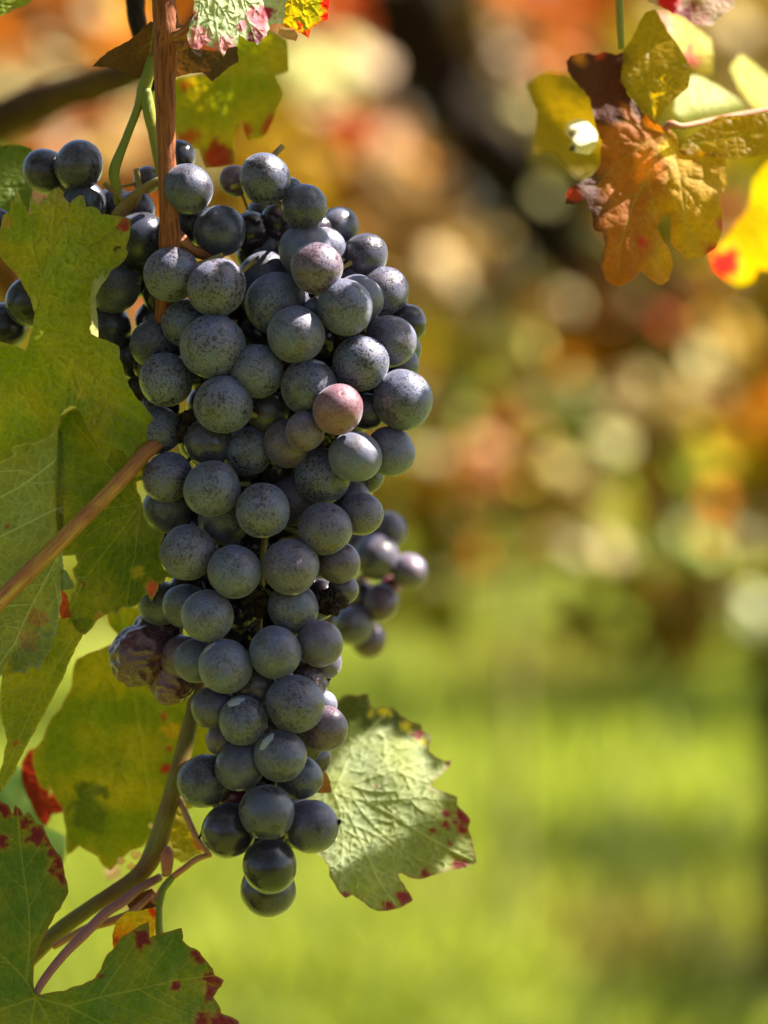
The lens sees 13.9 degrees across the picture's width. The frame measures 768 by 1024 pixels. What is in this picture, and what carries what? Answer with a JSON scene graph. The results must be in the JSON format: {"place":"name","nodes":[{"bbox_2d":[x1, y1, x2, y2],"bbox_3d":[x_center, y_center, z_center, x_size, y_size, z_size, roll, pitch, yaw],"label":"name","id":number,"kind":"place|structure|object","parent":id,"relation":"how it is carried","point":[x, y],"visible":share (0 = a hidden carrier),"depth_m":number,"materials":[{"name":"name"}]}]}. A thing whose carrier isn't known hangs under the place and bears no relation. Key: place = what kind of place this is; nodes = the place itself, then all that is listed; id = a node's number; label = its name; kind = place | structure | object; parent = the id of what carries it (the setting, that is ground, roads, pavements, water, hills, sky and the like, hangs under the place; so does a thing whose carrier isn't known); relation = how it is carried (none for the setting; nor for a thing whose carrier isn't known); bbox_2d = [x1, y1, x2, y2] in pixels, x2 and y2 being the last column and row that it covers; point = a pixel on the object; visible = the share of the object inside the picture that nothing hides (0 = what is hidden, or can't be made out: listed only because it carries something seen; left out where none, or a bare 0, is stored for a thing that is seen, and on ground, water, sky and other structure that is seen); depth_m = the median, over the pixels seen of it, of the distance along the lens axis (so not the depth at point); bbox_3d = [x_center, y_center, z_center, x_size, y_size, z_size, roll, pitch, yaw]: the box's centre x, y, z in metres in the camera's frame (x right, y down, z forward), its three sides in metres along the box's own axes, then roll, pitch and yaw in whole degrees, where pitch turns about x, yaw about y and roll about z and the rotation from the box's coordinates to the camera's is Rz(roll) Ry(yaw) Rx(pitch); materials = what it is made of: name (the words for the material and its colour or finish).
{"place":"outdoors","nodes":[
{"label":"outdoors","id":0,"kind":"place"},
{"bbox_2d":[0,188,153,461],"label":"vine leaf","id":1,"kind":"object","parent":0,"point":[59,252],"visible":1,"depth_m":0.75,"materials":[{"name":"green plant"}]},
{"bbox_2d":[90,269,110,336],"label":"vine leaf","id":2,"kind":"object","parent":1,"relation":"attached to","point":[98,282],"visible":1,"depth_m":0.74,"materials":[{"name":"green plant"}]},
{"bbox_2d":[0,10,193,141],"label":"vine cane","id":3,"kind":"object","parent":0,"point":[31,105],"visible":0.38,"depth_m":1.05,"materials":[{"name":"brown plant"}]},
{"bbox_2d":[0,140,195,377],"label":"grape bunch","id":4,"kind":"object","parent":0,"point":[74,168],"visible":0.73,"depth_m":0.76,"materials":[{"name":"food"}]},
{"bbox_2d":[108,54,157,204],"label":"fruit stalk","id":5,"kind":"object","parent":4,"relation":"attached to","point":[144,101],"visible":1,"depth_m":0.76,"materials":[{"name":"green plant"}]},
{"bbox_2d":[125,0,153,90],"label":"vine cane","id":6,"kind":"object","parent":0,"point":[136,17],"visible":0.38,"depth_m":0.80,"materials":[{"name":"brown plant"}]},
{"bbox_2d":[152,0,212,323],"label":"vine cane","id":7,"kind":"object","parent":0,"point":[170,34],"visible":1,"depth_m":0.75,"materials":[{"name":"brown plant"}]},
{"bbox_2d":[127,144,432,917],"bbox_3d":[-0.026,0.004,0.762,0.076,0.185,0.054,0,4,0],"label":"grape bunch","id":8,"kind":"object","parent":7,"relation":"hanging from","point":[263,509],"visible":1,"depth_m":0.75,"materials":[{"name":"blue plant"}]},
{"bbox_2d":[0,440,162,610],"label":"leaf stalk","id":9,"kind":"object","parent":8,"relation":"attached to","point":[57,544],"visible":1,"depth_m":0.74,"materials":[{"name":"brown plant"}]},
{"bbox_2d":[0,428,63,675],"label":"vine leaf","id":10,"kind":"object","parent":9,"relation":"attached to","point":[29,615],"visible":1,"depth_m":0.75,"materials":[{"name":"green plant"}]},
{"bbox_2d":[0,618,84,791],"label":"vine leaf","id":11,"kind":"object","parent":9,"relation":"hanging from","point":[26,699],"visible":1,"depth_m":0.76,"materials":[{"name":"green plant"}]},
{"bbox_2d":[55,408,173,634],"bbox_3d":[-0.064,0.002,0.752,0.028,0.055,0.004,0,4,0],"label":"vine leaf","id":12,"kind":"object","parent":8,"relation":"attached to","point":[113,546],"visible":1,"depth_m":0.75,"materials":[{"name":"green plant"}]},
{"bbox_2d":[60,590,71,618],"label":"vine leaf","id":13,"kind":"object","parent":12,"relation":"attached to","point":[64,610],"visible":1,"depth_m":0.75,"materials":[{"name":"plant"}]},
{"bbox_2d":[0,801,238,1023],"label":"vine leaf","id":14,"kind":"object","parent":8,"relation":"attached to","point":[144,977],"visible":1,"depth_m":0.75,"materials":[{"name":"green plant"}]},
{"bbox_2d":[34,873,162,993],"bbox_3d":[-0.068,0.102,0.760,0.039,0.025,0.004,-4,5,-43],"label":"leaf stalk","id":15,"kind":"object","parent":14,"relation":"attached to","point":[92,925],"visible":1,"depth_m":0.76,"materials":[{"name":"brown plant"}]},
{"bbox_2d":[34,682,205,965],"bbox_3d":[-0.069,0.080,0.776,0.058,0.082,0.013,-1,4,-19],"label":"vine shoot","id":16,"kind":"object","parent":8,"relation":"attached to","point":[146,866],"visible":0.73,"depth_m":0.78,"materials":[{"name":"brown plant"}]},
{"bbox_2d":[51,891,154,949],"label":"leaf stalk","id":17,"kind":"object","parent":16,"relation":"attached to","point":[138,906],"visible":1,"depth_m":0.77,"materials":[{"name":"brown plant"}]},
{"bbox_2d":[118,857,125,864],"bbox_3d":[-0.066,0.088,0.796,0.002,0.002,0.002,0,4,0],"label":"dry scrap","id":18,"kind":"object","parent":16,"relation":"attached to","point":[121,860],"visible":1,"depth_m":0.80,"materials":[{"name":"beige plant"}]},
{"bbox_2d":[32,607,213,870],"bbox_3d":[-0.066,0.057,0.798,0.047,0.067,0.006,0,4,0],"label":"vine leaf","id":19,"kind":"object","parent":16,"relation":"attached to","point":[103,752],"visible":0.77,"depth_m":0.80,"materials":[{"name":"green plant"}]},
{"bbox_2d":[126,862,135,869],"bbox_3d":[-0.064,0.089,0.796,0.003,0.002,0.002,0,4,0],"label":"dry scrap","id":20,"kind":"object","parent":16,"relation":"attached to","point":[131,865],"visible":0.91,"depth_m":0.80,"materials":[{"name":"beige plant"}]},
{"bbox_2d":[130,851,140,859],"bbox_3d":[-0.063,0.087,0.796,0.003,0.002,0.002,0,4,0],"label":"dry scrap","id":21,"kind":"object","parent":16,"relation":"attached to","point":[135,855],"visible":1,"depth_m":0.80,"materials":[{"name":"beige plant"}]},
{"bbox_2d":[127,888,155,910],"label":"leaf","id":22,"kind":"object","parent":16,"relation":"attached to","point":[137,899],"visible":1,"depth_m":0.77,"materials":[{"name":"plant"}]},
{"bbox_2d":[160,846,173,876],"bbox_3d":[-0.053,0.085,0.771,0.003,0.008,0.004,0,4,0],"label":"bud","id":23,"kind":"object","parent":16,"relation":"attached to","point":[167,857],"visible":1,"depth_m":0.77,"materials":[{"name":"brown plant"}]},
{"bbox_2d":[151,797,211,903],"bbox_3d":[-0.050,0.083,0.772,0.011,0.026,0.012,3,5,38],"label":"tendril","id":24,"kind":"object","parent":16,"relation":"attached to","point":[206,854],"visible":0.96,"depth_m":0.77},
{"bbox_2d":[155,875,174,934],"bbox_3d":[-0.053,0.097,0.769,0.005,0.017,0.005,0,4,0],"label":"tendril","id":25,"kind":"object","parent":24,"relation":"hanging from","point":[168,882],"visible":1,"depth_m":0.77},
{"bbox_2d":[168,806,202,862],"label":"vine leaf","id":26,"kind":"object","parent":16,"relation":"attached to","point":[183,845],"visible":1,"depth_m":0.78,"materials":[{"name":"yellow plant"}]},
{"bbox_2d":[108,615,195,704],"bbox_3d":[-0.055,0.035,0.768,0.023,0.024,0.019,0,4,0],"label":"grape bunch","id":27,"kind":"object","parent":8,"relation":"attached to","point":[136,651],"visible":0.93,"depth_m":0.76,"materials":[{"name":"purple food"}]},
{"bbox_2d":[317,772,331,792],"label":"vine leaf","id":28,"kind":"object","parent":8,"relation":"attached to","point":[326,787],"visible":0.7,"depth_m":0.78,"materials":[{"name":"orange plant"}]},
{"bbox_2d":[307,693,475,910],"bbox_3d":[0.002,0.072,0.789,0.043,0.049,0.037,0,4,0],"label":"vine leaf","id":29,"kind":"object","parent":8,"relation":"attached to","point":[395,811],"visible":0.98,"depth_m":0.79,"materials":[{"name":"green plant"}]},
{"bbox_2d":[0,310,767,1023],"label":"ground","id":30,"kind":"structure","parent":0,"point":[578,960],"depth_m":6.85,"materials":[{"name":"green plant"}]},
{"bbox_2d":[14,82,48,140],"bbox_3d":[-5.003,-3.585,23.822,4.947,6.245,4.583,0,4,0],"label":"tree","id":31,"kind":"object","parent":30,"relation":"on","point":[44,125],"visible":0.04,"depth_m":24.04,"materials":[{"name":"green plant"}]},
{"bbox_2d":[0,0,406,686],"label":"grape vine","id":32,"kind":"object","parent":30,"relation":"on","point":[76,20],"visible":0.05,"depth_m":8.10,"materials":[{"name":"orange plant"}]},
{"bbox_2d":[0,0,471,656],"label":"grape vine","id":33,"kind":"object","parent":30,"relation":"on","point":[302,122],"visible":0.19,"depth_m":4.26,"materials":[{"name":"orange plant"}]},
{"bbox_2d":[8,0,510,208],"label":"tree","id":34,"kind":"object","parent":30,"relation":"on","point":[56,25],"depth_m":24.65,"materials":[{"name":"orange plant"}]},
{"bbox_2d":[509,35,520,941],"bbox_3d":[0.220,-0.145,5.303,0.016,1.850,0.016,0,4,0],"label":"row post","id":35,"kind":"object","parent":30,"relation":"on","point":[514,669],"visible":0.48,"depth_m":5.33,"materials":[{"name":"brown wood"}]},
{"bbox_2d":[312,0,767,676],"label":"grape vine","id":36,"kind":"object","parent":30,"relation":"on","point":[536,500],"visible":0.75,"depth_m":4.29,"materials":[{"name":"orange plant"}]},
{"bbox_2d":[365,0,766,408],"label":"tree","id":37,"kind":"object","parent":30,"relation":"on","point":[742,183],"visible":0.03,"depth_m":24.46,"materials":[{"name":"orange plant"}]},
{"bbox_2d":[365,0,767,997],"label":"old vine","id":38,"kind":"object","parent":30,"relation":"on","point":[491,158],"visible":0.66,"depth_m":4.46,"materials":[{"name":"brown plant"}]},
{"bbox_2d":[365,0,767,713],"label":"grape vine","id":39,"kind":"object","parent":30,"relation":"on","point":[489,80],"visible":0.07,"depth_m":8.14,"materials":[{"name":"brown plant"}]},
{"bbox_2d":[587,0,767,634],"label":"grape vine","id":40,"kind":"object","parent":30,"relation":"on","point":[687,526],"visible":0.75,"depth_m":4.07,"materials":[{"name":"orange plant"}]},
{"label":"grape vine","id":41,"kind":"object","parent":30,"relation":"on","visible":0},
{"bbox_2d":[0,144,32,211],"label":"vine leaf","id":42,"kind":"object","parent":41,"relation":"attached to","point":[12,159],"visible":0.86,"depth_m":0.79,"materials":[{"name":"green plant"}]},
{"bbox_2d":[0,765,65,861],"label":"vine leaf","id":43,"kind":"object","parent":41,"relation":"hanging from","point":[12,793],"visible":0.59,"depth_m":0.84,"materials":[{"name":"green plant"}]},
{"bbox_2d":[104,866,120,879],"bbox_3d":[-0.073,0.097,0.849,0.005,0.004,0.004,0,4,0],"label":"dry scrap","id":44,"kind":"object","parent":43,"relation":"attached to","point":[114,873],"visible":0.87,"depth_m":0.85,"materials":[{"name":"beige plant"}]},
{"bbox_2d":[21,749,62,825],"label":"vine leaf","id":45,"kind":"object","parent":41,"relation":"attached to","point":[45,805],"visible":0.77,"depth_m":0.82,"materials":[{"name":"red plant"}]},
{"bbox_2d":[61,569,73,589],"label":"vine leaf","id":46,"kind":"object","parent":41,"relation":"attached to","point":[66,582],"visible":1,"depth_m":0.75,"materials":[{"name":"green plant"}]},
{"bbox_2d":[112,907,155,948],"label":"vine leaf","id":47,"kind":"object","parent":41,"relation":"attached to","point":[127,922],"visible":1,"depth_m":0.76,"materials":[{"name":"yellow plant"}]},
{"bbox_2d":[224,256,427,657],"bbox_3d":[-0.024,-0.072,0.846,0.072,0.224,0.025,0,4,0],"label":"grape bunch","id":48,"kind":"object","parent":41,"relation":"hanging from","point":[382,560],"visible":0.73,"depth_m":0.84,"materials":[{"name":"purple food"}]},
{"bbox_2d":[710,162,767,286],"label":"vine leaf","id":49,"kind":"object","parent":41,"relation":"attached to","point":[739,256],"visible":1,"depth_m":0.90,"materials":[{"name":"yellow plant"}]},
{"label":"shade shoot","id":50,"kind":"object","parent":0,"visible":0},
{"bbox_2d":[0,0,31,15],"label":"vine leaf","id":51,"kind":"object","parent":50,"relation":"attached to","point":[7,6],"visible":1,"depth_m":0.76,"materials":[{"name":"green plant"}]},
{"bbox_2d":[93,21,238,81],"bbox_3d":[-0.052,-0.111,0.764,0.036,0.016,0.007,-1,4,-16],"label":"vine leaf","id":52,"kind":"object","parent":50,"relation":"hanging from","point":[130,56],"visible":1,"depth_m":0.76,"materials":[{"name":"plant"}]},
{"bbox_2d":[151,30,289,166],"bbox_3d":[-0.043,-0.108,0.818,0.036,0.037,0.010,0,4,0],"label":"vine leaf","id":53,"kind":"object","parent":50,"relation":"hanging from","point":[246,89],"visible":0.88,"depth_m":0.82,"materials":[{"name":"green plant"}]},
{"bbox_2d":[187,0,287,55],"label":"vine leaf","id":54,"kind":"object","parent":50,"relation":"hanging from","point":[220,25],"visible":1,"depth_m":0.75,"materials":[{"name":"green plant"}]},
{"bbox_2d":[277,27,297,40],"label":"vine leaf","id":55,"kind":"object","parent":50,"relation":"hanging from","point":[289,34],"visible":1,"depth_m":0.75,"materials":[{"name":"brown plant"}]},
{"bbox_2d":[281,0,329,37],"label":"vine leaf","id":56,"kind":"object","parent":50,"relation":"hanging from","point":[303,17],"visible":1,"depth_m":0.75,"materials":[{"name":"yellow plant"}]},
{"bbox_2d":[525,71,601,178],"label":"vine leaf","id":57,"kind":"object","parent":50,"relation":"hanging from","point":[560,100],"visible":0.81,"depth_m":0.88,"materials":[{"name":"yellow plant"}]},
{"bbox_2d":[564,52,727,286],"bbox_3d":[0.065,-0.086,0.790,0.041,0.059,0.023,0,4,0],"label":"vine leaf","id":58,"kind":"object","parent":50,"relation":"hanging from","point":[639,183],"visible":1,"depth_m":0.78,"materials":[{"name":"orange plant"}]},
{"bbox_2d":[566,119,597,154],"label":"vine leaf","id":59,"kind":"object","parent":58,"relation":"attached to","point":[581,134],"visible":1,"depth_m":0.80,"materials":[{"name":"plant"}]},
{"bbox_2d":[616,0,624,48],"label":"leaf stalk","id":60,"kind":"object","parent":58,"relation":"attached to","point":[620,22],"visible":1,"depth_m":0.79,"materials":[{"name":"green plant"}]},
{"bbox_2d":[662,107,767,130],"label":"leaf stalk","id":61,"kind":"object","parent":58,"relation":"attached to","point":[667,126],"visible":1,"depth_m":0.79,"materials":[{"name":"beige plant"}]},
{"bbox_2d":[679,113,767,158],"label":"vine leaf","id":62,"kind":"object","parent":58,"relation":"attached to","point":[735,136],"visible":1,"depth_m":0.79,"materials":[{"name":"yellow plant"}]},
{"bbox_2d":[621,10,691,124],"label":"vine leaf","id":63,"kind":"object","parent":50,"relation":"hanging from","point":[656,73],"visible":1,"depth_m":0.79,"materials":[{"name":"plant"}]},
{"bbox_2d":[658,12,712,73],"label":"vine leaf","id":64,"kind":"object","parent":50,"relation":"hanging from","point":[694,44],"visible":0.65,"depth_m":0.85,"materials":[{"name":"yellow plant"}]},
{"bbox_2d":[648,0,733,25],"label":"vine leaf","id":65,"kind":"object","parent":50,"relation":"hanging from","point":[704,12],"visible":1,"depth_m":0.80,"materials":[{"name":"plant"}]},
{"bbox_2d":[674,75,747,122],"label":"vine leaf","id":66,"kind":"object","parent":50,"relation":"hanging from","point":[699,98],"visible":0.84,"depth_m":0.85,"materials":[{"name":"yellow plant"}]},
{"bbox_2d":[731,55,767,108],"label":"vine leaf","id":67,"kind":"object","parent":50,"relation":"hanging from","point":[751,78],"visible":0.94,"depth_m":0.88,"materials":[{"name":"yellow plant"}]}
]}

